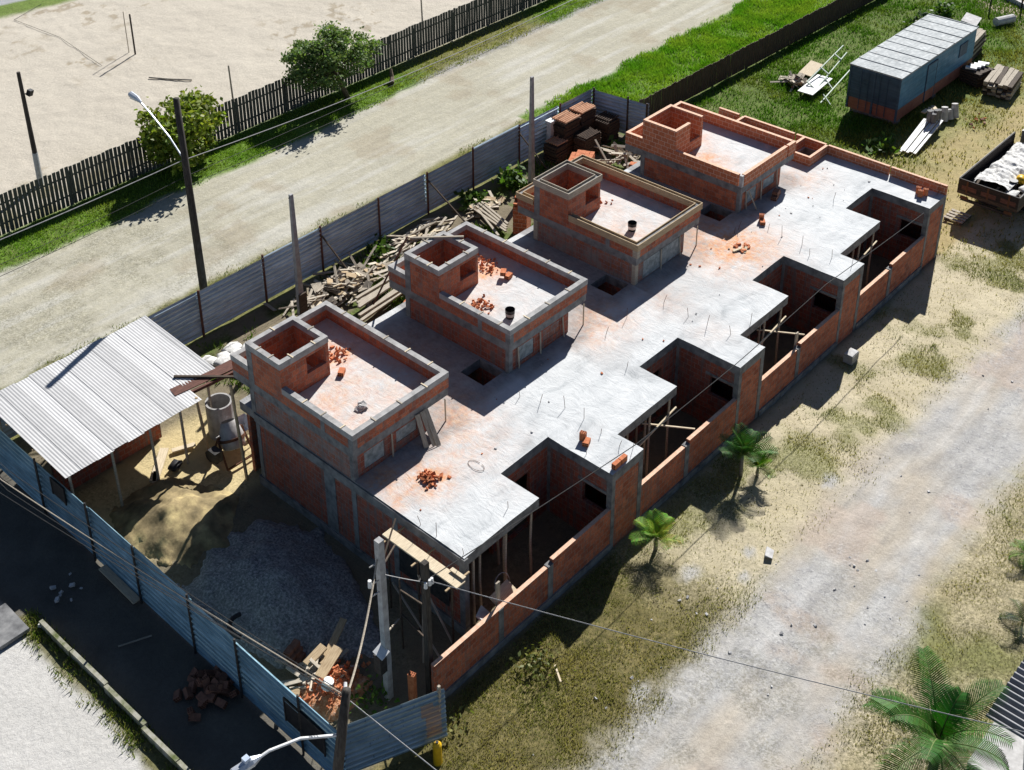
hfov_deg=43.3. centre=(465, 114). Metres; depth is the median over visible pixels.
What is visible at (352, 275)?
board
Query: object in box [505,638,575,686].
weed clump
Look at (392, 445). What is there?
batten
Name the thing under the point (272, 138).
overhead cable
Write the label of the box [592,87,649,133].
metal fence
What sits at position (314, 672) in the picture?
board
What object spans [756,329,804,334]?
cross brace
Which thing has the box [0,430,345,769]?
metal fence
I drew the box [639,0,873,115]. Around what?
board fence
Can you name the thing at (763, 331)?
wooden prop
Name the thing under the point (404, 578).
overhead cable
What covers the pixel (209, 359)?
sack
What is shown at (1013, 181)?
bucket
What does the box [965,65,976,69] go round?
white block
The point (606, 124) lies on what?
tile stack
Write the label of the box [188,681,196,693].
old brick
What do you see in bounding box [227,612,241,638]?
hose
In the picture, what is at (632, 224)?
bucket
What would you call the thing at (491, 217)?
long batten
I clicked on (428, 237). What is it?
batten
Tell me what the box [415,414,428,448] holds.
leaning board
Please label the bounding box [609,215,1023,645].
leaf litter
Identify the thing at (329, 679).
paint tin
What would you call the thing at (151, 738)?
mossy kerb
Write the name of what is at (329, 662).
board
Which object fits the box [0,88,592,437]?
metal fence
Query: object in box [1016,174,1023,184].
yellow bundle
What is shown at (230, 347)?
sack
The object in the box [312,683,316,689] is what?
brick shard
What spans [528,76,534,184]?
concrete pole
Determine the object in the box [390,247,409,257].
batten
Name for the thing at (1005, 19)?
drain pipe
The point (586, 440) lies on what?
brick
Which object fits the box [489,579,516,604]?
plywood sheet
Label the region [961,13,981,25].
grey slab
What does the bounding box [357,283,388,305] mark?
long batten
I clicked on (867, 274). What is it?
wooden prop
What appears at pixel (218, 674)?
old brick
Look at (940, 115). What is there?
stub post
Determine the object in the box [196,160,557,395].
yard weeds
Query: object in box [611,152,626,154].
board
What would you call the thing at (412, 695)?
brick
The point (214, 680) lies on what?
old brick
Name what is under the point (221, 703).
old brick
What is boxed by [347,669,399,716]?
weed clump
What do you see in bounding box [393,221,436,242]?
batten
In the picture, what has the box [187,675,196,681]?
old brick
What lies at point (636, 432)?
wooden prop
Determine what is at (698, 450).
boundary wall
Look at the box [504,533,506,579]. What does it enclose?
wooden prop
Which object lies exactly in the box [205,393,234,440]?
concrete pipe
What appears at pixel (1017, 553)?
fern plant
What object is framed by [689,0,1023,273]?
field grass
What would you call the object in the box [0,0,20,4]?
road
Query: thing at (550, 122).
white block
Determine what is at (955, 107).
cement tub
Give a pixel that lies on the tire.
(174, 465)
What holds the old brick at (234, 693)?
on the ground at (100, 618)
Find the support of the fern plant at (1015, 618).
on the ground at (100, 618)
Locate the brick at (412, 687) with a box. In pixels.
[408,681,416,691]
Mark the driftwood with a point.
(170, 79)
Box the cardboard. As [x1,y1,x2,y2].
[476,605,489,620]
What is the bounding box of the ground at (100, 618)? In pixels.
[0,0,1023,769]
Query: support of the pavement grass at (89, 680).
on the ground at (100, 618)
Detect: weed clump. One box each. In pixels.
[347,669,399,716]
[361,233,395,258]
[421,705,473,754]
[453,188,488,210]
[491,161,530,195]
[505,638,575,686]
[602,135,624,156]
[861,131,901,155]
[902,10,932,25]
[927,0,959,17]
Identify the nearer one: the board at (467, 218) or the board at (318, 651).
the board at (318, 651)
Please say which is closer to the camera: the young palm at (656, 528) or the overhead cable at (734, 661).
the overhead cable at (734, 661)
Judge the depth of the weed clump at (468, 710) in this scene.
33.73 m
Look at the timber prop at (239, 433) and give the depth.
41.20 m
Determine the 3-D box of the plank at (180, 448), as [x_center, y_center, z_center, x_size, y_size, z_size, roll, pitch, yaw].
[-9.498,11.226,43.413,0.800,0.050,0.180,-12,29,-21]
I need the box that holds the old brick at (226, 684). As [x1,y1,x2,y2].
[223,681,230,689]
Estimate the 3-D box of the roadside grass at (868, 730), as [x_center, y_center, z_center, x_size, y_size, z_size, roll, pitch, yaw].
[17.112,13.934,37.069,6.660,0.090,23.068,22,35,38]
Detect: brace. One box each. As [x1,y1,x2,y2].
[638,406,676,446]
[642,422,694,429]
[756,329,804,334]
[760,316,786,344]
[858,241,876,260]
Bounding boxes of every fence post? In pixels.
[228,65,233,98]
[420,0,422,20]
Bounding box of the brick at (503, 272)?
[500,268,505,275]
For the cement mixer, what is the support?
on the ground at (100, 618)
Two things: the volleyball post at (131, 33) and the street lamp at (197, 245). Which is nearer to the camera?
the street lamp at (197, 245)
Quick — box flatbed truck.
[957,129,1023,216]
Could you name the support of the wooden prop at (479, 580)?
on the ground at (100, 618)
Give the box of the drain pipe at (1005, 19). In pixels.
[993,14,1015,25]
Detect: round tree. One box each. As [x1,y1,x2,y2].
[133,85,228,175]
[279,20,385,98]
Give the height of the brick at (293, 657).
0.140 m
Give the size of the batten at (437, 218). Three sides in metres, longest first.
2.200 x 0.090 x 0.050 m
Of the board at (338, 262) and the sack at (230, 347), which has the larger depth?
the board at (338, 262)
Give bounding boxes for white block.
[545,118,555,142]
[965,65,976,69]
[970,64,980,68]
[978,61,989,65]
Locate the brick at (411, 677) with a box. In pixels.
[407,671,416,684]
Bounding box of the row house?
[230,101,947,635]
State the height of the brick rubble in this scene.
0.633 m
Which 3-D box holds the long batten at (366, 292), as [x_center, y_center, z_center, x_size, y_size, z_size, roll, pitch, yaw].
[-3.196,6.668,51.455,0.135,0.075,3.300,20,32,36]
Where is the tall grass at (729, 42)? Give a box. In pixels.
[524,0,834,115]
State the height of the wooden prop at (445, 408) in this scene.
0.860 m
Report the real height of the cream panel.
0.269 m
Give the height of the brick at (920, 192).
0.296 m
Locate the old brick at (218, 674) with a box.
[215,671,221,678]
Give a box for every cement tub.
[941,106,947,121]
[948,109,953,119]
[952,103,958,117]
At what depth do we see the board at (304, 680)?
34.83 m
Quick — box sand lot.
[0,0,518,232]
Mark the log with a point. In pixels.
(391, 75)
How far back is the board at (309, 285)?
51.39 m
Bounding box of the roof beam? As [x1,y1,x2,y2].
[191,370,232,392]
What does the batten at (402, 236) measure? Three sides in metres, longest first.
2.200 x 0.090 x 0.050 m
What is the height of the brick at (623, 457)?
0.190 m
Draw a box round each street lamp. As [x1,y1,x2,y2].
[128,91,207,289]
[230,682,350,769]
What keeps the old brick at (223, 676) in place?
on the old brick at (218, 674)
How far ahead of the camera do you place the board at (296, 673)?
34.89 m
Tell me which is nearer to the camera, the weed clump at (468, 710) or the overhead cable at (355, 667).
the overhead cable at (355, 667)
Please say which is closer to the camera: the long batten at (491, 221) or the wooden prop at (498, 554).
the wooden prop at (498, 554)
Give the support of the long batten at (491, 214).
on the board
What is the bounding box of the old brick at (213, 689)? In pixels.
[208,684,219,693]
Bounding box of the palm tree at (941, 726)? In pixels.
[861,646,1017,769]
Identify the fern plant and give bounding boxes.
[999,598,1023,644]
[1008,539,1023,569]
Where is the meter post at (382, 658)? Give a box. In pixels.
[368,536,393,700]
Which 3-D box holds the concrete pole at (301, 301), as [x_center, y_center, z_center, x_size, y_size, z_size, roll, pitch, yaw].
[-6.391,5.461,48.973,0.304,5.550,0.360,22,35,38]
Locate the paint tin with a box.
[321,676,333,691]
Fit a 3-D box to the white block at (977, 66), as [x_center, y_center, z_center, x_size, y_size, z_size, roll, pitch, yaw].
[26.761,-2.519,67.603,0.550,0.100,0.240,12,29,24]
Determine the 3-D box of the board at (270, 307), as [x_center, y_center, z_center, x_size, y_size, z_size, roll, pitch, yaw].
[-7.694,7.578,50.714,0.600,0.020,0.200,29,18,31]
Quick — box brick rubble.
[298,663,372,722]
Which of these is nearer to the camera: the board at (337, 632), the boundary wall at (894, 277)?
the board at (337, 632)
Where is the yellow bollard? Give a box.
[433,740,441,766]
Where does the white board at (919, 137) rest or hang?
on the field grass at (984, 26)
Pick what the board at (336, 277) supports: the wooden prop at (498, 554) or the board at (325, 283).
the board at (325, 283)
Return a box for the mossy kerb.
[39,619,189,769]
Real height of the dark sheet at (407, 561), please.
0.998 m
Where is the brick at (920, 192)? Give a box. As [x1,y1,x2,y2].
[917,189,923,197]
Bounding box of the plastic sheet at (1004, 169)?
[975,142,1023,189]
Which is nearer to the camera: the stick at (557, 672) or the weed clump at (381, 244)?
the stick at (557, 672)
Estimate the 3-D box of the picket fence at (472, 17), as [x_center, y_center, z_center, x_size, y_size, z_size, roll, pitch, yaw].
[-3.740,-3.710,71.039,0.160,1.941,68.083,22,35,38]
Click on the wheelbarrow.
(242, 419)
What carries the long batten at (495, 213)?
on the board
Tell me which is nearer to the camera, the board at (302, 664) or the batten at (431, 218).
the board at (302, 664)
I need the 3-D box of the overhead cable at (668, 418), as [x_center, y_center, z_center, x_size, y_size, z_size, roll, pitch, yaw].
[8.626,7.854,41.438,0.338,1.175,26.955,23,35,39]
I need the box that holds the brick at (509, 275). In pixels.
[504,271,512,279]
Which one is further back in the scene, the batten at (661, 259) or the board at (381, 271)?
the board at (381, 271)
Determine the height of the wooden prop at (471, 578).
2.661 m
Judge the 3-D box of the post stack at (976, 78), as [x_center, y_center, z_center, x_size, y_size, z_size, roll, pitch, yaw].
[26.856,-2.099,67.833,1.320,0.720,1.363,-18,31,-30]
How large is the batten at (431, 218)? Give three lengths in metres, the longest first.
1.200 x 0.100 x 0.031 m
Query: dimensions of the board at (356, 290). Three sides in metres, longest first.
2.200 x 0.091 x 0.052 m
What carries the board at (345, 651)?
on the brick rubble
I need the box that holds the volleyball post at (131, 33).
[123,12,135,54]
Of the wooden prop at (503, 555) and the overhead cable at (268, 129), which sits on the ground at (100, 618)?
the wooden prop at (503, 555)
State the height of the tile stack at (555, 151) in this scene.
0.988 m
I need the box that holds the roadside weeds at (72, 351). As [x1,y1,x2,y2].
[37,116,534,369]
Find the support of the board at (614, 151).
on the board
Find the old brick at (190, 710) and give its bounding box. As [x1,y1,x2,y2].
[187,706,195,714]
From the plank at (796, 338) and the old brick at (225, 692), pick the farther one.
the plank at (796, 338)
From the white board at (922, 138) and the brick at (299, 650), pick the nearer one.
the brick at (299, 650)
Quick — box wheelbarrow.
[215,413,248,449]
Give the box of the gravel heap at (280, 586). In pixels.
[176,519,380,668]
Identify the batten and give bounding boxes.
[174,375,233,377]
[355,277,388,299]
[356,283,387,303]
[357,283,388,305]
[357,285,390,307]
[358,290,398,316]
[359,292,401,320]
[364,289,394,314]
[382,235,428,247]
[382,249,396,255]
[386,235,405,237]
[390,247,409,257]
[391,433,393,456]
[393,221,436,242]
[410,235,463,238]
[414,217,439,234]
[422,217,443,220]
[435,216,446,228]
[444,215,457,230]
[473,208,506,231]
[475,205,506,228]
[477,209,499,235]
[478,202,507,226]
[481,200,508,224]
[517,347,519,368]
[562,316,564,336]
[660,249,661,268]
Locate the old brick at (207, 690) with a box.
[204,686,209,694]
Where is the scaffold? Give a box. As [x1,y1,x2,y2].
[382,526,469,662]
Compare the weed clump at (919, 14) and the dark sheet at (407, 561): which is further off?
the weed clump at (919, 14)
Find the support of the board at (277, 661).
on the ground at (100, 618)
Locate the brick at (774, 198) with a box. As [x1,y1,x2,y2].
[771,195,778,201]
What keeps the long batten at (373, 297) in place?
on the long batten at (372, 294)
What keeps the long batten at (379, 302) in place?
on the long batten at (379, 307)
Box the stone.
[765,546,773,557]
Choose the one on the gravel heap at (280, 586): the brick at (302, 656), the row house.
the brick at (302, 656)
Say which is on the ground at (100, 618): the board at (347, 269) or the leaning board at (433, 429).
the board at (347, 269)
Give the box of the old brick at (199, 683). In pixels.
[196,678,202,687]
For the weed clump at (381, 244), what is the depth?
53.95 m
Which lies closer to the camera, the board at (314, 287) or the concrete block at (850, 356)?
the concrete block at (850, 356)
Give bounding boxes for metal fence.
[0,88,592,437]
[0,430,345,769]
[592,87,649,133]
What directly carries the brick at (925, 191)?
on the row house
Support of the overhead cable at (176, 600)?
attached to the street lamp at (251, 762)
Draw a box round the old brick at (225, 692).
[219,687,231,696]
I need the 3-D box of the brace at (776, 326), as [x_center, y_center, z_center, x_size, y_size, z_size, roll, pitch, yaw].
[10.819,7.750,45.698,0.050,0.100,2.409,19,33,34]
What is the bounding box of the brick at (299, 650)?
[294,646,302,657]
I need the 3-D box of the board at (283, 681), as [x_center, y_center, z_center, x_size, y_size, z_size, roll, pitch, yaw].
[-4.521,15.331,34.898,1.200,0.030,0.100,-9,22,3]
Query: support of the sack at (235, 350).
on the sack
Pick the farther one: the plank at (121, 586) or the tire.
the tire
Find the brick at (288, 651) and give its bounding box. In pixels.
[283,645,293,657]
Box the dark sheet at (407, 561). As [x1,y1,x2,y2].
[399,549,450,605]
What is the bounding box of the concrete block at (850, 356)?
[843,348,858,364]
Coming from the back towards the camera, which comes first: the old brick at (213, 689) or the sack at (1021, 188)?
the sack at (1021, 188)
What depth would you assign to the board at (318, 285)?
51.43 m
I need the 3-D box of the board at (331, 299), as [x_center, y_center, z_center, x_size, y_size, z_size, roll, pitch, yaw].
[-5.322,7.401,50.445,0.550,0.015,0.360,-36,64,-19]
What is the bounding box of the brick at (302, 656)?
[296,651,305,661]
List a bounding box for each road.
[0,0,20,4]
[0,0,746,387]
[581,304,1023,769]
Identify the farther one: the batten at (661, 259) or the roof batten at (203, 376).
the batten at (661, 259)
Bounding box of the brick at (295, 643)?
[290,638,299,651]
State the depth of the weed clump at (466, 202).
57.49 m
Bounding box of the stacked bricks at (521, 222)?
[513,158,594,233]
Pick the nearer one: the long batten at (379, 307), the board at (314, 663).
the board at (314, 663)
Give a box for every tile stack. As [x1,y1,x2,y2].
[543,136,568,163]
[552,110,580,154]
[568,101,596,131]
[573,127,601,152]
[594,110,619,143]
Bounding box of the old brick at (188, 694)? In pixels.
[182,687,193,699]
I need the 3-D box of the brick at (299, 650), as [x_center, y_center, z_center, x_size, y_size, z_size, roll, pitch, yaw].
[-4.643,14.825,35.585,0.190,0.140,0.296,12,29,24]
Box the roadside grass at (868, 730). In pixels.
[788,462,1023,769]
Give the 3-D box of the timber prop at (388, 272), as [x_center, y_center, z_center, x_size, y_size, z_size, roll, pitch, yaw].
[-2.704,5.615,46.029,1.850,3.593,0.050,18,33,34]
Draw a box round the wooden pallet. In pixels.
[943,208,970,225]
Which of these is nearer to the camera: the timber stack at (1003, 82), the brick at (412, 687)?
the brick at (412, 687)
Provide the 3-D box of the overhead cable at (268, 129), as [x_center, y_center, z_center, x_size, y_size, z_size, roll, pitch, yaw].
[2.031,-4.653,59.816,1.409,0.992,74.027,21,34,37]
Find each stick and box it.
[118,635,151,646]
[554,665,561,681]
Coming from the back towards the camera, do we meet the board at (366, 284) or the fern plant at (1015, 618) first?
the board at (366, 284)
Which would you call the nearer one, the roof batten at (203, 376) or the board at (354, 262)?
the roof batten at (203, 376)
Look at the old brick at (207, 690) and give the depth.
34.37 m
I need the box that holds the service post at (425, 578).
[418,559,433,694]
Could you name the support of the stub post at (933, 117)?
on the ground at (100, 618)
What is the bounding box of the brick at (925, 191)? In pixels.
[923,188,928,195]
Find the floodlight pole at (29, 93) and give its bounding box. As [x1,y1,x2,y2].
[16,72,43,183]
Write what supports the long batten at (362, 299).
on the long batten
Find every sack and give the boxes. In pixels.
[202,355,216,367]
[213,353,230,366]
[221,341,241,352]
[229,348,240,358]
[1005,189,1019,196]
[1019,185,1023,192]
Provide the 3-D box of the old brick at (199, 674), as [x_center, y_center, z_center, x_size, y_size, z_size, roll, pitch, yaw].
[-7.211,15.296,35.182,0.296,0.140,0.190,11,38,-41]
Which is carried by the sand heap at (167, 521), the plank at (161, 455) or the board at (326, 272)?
the plank at (161, 455)
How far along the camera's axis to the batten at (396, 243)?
54.27 m
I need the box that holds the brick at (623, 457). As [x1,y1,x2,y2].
[618,453,627,464]
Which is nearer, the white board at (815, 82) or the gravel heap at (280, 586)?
the gravel heap at (280, 586)
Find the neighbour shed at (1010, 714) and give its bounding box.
[986,659,1023,738]
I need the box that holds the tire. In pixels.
[168,459,182,471]
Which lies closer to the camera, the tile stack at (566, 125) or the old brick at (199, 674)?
the old brick at (199, 674)
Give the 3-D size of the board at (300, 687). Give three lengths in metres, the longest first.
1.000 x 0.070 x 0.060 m
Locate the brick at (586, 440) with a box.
[582,437,590,446]
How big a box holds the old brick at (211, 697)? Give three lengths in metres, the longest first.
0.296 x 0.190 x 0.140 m
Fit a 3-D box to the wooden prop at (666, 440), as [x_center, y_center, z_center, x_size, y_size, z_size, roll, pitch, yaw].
[6.610,10.249,42.092,0.102,2.659,0.091,22,35,38]
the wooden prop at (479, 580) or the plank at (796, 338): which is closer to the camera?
the wooden prop at (479, 580)
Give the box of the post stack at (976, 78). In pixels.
[959,63,994,87]
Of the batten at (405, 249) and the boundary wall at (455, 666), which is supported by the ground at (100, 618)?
the boundary wall at (455, 666)
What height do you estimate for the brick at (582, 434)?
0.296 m
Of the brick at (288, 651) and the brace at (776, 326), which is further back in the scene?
the brace at (776, 326)
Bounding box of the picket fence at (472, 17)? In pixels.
[0,0,544,235]
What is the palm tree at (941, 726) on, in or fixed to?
on the ground at (100, 618)
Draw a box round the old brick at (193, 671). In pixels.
[188,667,197,676]
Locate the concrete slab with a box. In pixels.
[0,603,29,649]
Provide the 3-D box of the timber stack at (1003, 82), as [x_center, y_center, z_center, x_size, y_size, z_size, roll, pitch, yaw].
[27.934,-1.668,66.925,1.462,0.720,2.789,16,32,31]
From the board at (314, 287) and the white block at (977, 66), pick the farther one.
the white block at (977, 66)
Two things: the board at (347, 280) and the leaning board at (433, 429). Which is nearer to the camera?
the leaning board at (433, 429)
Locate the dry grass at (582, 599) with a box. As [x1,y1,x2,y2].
[422,207,1023,769]
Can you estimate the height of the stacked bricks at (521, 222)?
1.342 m
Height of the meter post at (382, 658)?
5.700 m
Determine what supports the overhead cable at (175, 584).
attached to the street lamp at (251, 762)
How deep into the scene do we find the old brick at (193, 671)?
35.20 m
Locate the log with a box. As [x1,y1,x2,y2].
[389,68,393,84]
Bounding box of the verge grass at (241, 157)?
[0,0,602,271]
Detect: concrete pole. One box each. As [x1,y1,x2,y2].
[288,193,307,315]
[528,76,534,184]
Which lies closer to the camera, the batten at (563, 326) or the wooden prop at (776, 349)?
the batten at (563, 326)
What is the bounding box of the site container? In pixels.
[845,13,978,123]
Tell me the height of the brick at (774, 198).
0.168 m
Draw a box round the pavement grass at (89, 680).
[21,606,192,769]
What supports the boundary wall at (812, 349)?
on the ground at (100, 618)
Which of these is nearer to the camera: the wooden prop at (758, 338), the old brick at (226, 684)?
the old brick at (226, 684)
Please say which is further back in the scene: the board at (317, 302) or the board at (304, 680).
the board at (317, 302)
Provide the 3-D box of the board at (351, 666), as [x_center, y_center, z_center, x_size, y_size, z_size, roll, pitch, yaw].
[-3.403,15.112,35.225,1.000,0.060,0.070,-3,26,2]
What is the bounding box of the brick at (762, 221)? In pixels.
[759,218,765,224]
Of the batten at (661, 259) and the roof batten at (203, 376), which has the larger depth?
the batten at (661, 259)
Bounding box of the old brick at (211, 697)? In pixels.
[206,693,216,702]
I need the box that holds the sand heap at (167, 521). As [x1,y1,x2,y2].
[109,476,239,568]
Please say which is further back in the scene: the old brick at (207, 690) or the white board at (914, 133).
the white board at (914, 133)
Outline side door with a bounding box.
[922,59,938,101]
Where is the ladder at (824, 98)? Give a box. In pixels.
[807,45,849,104]
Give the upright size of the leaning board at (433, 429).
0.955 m
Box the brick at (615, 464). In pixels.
[611,458,620,469]
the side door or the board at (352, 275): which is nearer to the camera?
the board at (352, 275)
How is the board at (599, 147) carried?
on the ground at (100, 618)
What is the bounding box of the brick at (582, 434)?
[579,430,586,440]
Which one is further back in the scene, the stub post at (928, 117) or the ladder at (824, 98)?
the ladder at (824, 98)
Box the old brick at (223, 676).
[219,671,227,680]
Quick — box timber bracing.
[385,518,423,648]
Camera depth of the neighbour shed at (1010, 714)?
30.39 m
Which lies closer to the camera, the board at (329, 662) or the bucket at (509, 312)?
the board at (329, 662)
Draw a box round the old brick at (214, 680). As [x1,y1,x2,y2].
[211,677,220,684]
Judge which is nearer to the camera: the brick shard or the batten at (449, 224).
the brick shard
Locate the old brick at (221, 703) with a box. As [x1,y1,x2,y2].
[214,697,227,709]
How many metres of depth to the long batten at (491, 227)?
55.40 m
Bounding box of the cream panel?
[799,60,822,76]
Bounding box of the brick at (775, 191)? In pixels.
[772,188,779,195]
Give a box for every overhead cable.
[0,0,571,239]
[0,0,579,264]
[0,0,596,276]
[0,463,341,691]
[0,478,341,693]
[0,483,340,696]
[0,492,340,695]
[349,559,377,687]
[350,701,435,769]
[375,537,427,582]
[431,213,923,576]
[431,581,1023,731]
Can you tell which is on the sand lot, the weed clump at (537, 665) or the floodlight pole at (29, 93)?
the floodlight pole at (29, 93)
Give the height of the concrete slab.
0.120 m
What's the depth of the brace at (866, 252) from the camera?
50.26 m
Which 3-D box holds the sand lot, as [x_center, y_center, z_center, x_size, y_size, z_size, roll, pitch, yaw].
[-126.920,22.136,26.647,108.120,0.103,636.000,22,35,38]
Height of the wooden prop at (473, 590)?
2.660 m
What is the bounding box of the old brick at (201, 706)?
[198,700,205,709]
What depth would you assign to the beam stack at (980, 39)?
70.63 m
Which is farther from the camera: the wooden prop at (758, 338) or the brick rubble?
the wooden prop at (758, 338)
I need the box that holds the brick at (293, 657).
[286,652,296,662]
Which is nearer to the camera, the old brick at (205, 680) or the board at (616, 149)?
the old brick at (205, 680)
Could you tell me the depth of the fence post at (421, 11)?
72.60 m
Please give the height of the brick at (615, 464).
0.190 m
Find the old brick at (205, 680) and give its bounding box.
[200,676,209,688]
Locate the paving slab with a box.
[967,722,1023,769]
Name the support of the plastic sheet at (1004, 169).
on the flatbed truck
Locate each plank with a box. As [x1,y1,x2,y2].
[99,564,139,603]
[149,448,168,481]
[171,442,195,452]
[495,581,500,605]
[793,332,798,348]
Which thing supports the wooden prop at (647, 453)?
on the ground at (100, 618)
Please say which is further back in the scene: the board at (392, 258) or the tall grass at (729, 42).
the tall grass at (729, 42)
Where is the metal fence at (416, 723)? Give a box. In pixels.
[344,685,447,769]
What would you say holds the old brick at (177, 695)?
on the ground at (100, 618)
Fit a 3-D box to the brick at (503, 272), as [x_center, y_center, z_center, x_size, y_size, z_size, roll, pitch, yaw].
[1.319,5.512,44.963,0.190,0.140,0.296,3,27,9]
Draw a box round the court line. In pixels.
[14,4,101,65]
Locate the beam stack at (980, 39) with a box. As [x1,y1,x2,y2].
[972,28,986,60]
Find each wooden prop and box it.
[444,399,445,420]
[471,562,471,594]
[472,560,475,623]
[478,555,481,605]
[496,540,499,564]
[502,535,504,580]
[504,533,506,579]
[529,513,532,575]
[635,426,637,443]
[643,419,646,465]
[645,416,650,475]
[665,399,670,458]
[757,326,760,343]
[761,322,765,345]
[774,309,781,364]
[856,244,860,260]
[865,233,874,285]
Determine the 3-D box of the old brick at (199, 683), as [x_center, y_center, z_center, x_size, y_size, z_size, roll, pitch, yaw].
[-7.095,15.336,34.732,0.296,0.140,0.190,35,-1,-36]
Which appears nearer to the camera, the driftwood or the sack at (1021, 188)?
the sack at (1021, 188)
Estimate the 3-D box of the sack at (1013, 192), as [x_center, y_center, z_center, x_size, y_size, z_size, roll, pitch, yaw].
[23.456,3.404,55.279,0.526,0.200,0.840,22,35,38]
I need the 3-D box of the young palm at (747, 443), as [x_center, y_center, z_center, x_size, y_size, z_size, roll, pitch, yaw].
[8.958,10.913,41.374,1.831,2.025,1.704,-18,31,-30]
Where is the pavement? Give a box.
[0,634,153,769]
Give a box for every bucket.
[505,306,514,319]
[628,220,636,231]
[1009,178,1017,188]
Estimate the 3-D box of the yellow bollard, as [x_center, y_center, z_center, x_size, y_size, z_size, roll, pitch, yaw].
[-0.709,16.162,32.608,0.228,0.825,0.229,22,35,38]
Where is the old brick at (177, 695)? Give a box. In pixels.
[173,688,182,702]
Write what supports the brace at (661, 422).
attached to the wooden prop at (666, 440)
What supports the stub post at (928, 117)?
on the ground at (100, 618)
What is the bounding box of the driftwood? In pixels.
[149,77,191,80]
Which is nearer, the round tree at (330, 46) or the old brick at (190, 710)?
the old brick at (190, 710)
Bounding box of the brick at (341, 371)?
[337,367,345,376]
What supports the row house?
on the ground at (100, 618)
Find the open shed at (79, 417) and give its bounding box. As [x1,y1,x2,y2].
[0,316,214,506]
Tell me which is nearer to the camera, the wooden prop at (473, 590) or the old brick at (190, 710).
the old brick at (190, 710)
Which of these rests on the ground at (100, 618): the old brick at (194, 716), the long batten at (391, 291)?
the old brick at (194, 716)
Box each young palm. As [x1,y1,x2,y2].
[629,508,683,551]
[719,423,778,476]
[736,444,777,479]
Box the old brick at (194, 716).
[188,713,200,720]
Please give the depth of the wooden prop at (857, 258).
49.77 m
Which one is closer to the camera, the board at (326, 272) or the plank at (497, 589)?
the plank at (497, 589)
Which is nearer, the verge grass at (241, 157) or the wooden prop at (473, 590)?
the wooden prop at (473, 590)
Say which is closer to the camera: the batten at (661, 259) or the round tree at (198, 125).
the batten at (661, 259)
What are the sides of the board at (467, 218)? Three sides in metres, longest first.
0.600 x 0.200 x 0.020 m
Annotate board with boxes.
[169,361,232,395]
[263,303,275,310]
[274,659,303,669]
[280,678,315,682]
[282,298,294,316]
[283,675,316,685]
[286,666,317,690]
[288,688,300,694]
[289,684,318,688]
[290,301,294,315]
[294,655,322,668]
[302,666,308,684]
[303,283,334,292]
[303,643,326,667]
[307,294,328,300]
[308,297,322,309]
[309,658,319,667]
[309,660,317,691]
[311,283,319,293]
[312,270,336,274]
[312,282,322,290]
[315,645,342,678]
[320,617,346,664]
[323,282,346,285]
[327,278,332,284]
[327,296,337,304]
[331,271,359,277]
[333,264,341,300]
[334,260,376,281]
[334,648,348,664]
[334,665,358,668]
[336,296,350,306]
[339,268,359,270]
[339,278,350,288]
[342,265,374,299]
[346,272,356,277]
[347,273,387,295]
[348,252,365,281]
[357,262,367,272]
[361,280,372,292]
[363,245,376,265]
[373,268,387,274]
[388,252,402,261]
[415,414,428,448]
[420,411,435,445]
[423,408,440,446]
[462,214,474,220]
[498,195,504,202]
[594,139,607,162]
[594,146,636,157]
[598,159,621,160]
[611,144,624,147]
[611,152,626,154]
[613,145,618,158]
[748,191,756,209]
[798,74,832,95]
[899,118,925,151]
[902,121,927,151]
[906,123,930,152]
[910,121,937,152]
[913,120,942,154]
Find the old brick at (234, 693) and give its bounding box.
[229,689,239,697]
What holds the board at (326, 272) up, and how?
on the ground at (100, 618)
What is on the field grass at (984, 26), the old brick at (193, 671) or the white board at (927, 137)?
the white board at (927, 137)
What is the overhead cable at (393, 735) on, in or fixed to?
attached to the street lamp at (251, 762)
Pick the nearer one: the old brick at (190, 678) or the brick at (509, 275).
the old brick at (190, 678)
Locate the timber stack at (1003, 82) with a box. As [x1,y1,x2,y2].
[982,64,1022,99]
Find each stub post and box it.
[926,109,932,125]
[930,112,936,132]
[934,109,939,130]
[938,109,941,128]
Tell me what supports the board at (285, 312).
on the ground at (100, 618)
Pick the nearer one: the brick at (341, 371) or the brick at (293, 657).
the brick at (293, 657)
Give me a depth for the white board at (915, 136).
61.84 m
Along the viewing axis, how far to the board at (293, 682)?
34.70 m
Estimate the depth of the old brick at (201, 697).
34.25 m
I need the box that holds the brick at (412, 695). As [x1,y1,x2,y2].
[408,690,416,699]
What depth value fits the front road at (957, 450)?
37.33 m
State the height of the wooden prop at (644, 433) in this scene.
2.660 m
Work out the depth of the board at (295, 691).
34.57 m
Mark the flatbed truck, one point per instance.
(988, 195)
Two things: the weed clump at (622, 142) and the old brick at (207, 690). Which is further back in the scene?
the weed clump at (622, 142)
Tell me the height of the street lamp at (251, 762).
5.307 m
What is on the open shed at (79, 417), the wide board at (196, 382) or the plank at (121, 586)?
the wide board at (196, 382)
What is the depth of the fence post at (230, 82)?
63.71 m
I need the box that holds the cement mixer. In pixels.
[205,418,251,470]
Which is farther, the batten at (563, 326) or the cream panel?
the cream panel
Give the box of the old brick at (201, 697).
[196,691,207,704]
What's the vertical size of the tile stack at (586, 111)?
1.802 m
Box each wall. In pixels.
[431,508,610,698]
[639,398,736,523]
[758,309,839,416]
[855,236,924,329]
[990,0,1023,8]
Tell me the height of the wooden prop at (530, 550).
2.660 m
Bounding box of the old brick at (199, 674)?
[195,669,205,678]
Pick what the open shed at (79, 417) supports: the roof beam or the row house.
the roof beam
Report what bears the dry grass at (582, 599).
on the ground at (100, 618)
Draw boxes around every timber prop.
[195,397,208,450]
[229,385,248,480]
[373,236,407,304]
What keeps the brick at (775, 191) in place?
on the brick at (774, 198)
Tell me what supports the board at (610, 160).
on the ground at (100, 618)
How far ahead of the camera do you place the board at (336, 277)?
51.51 m

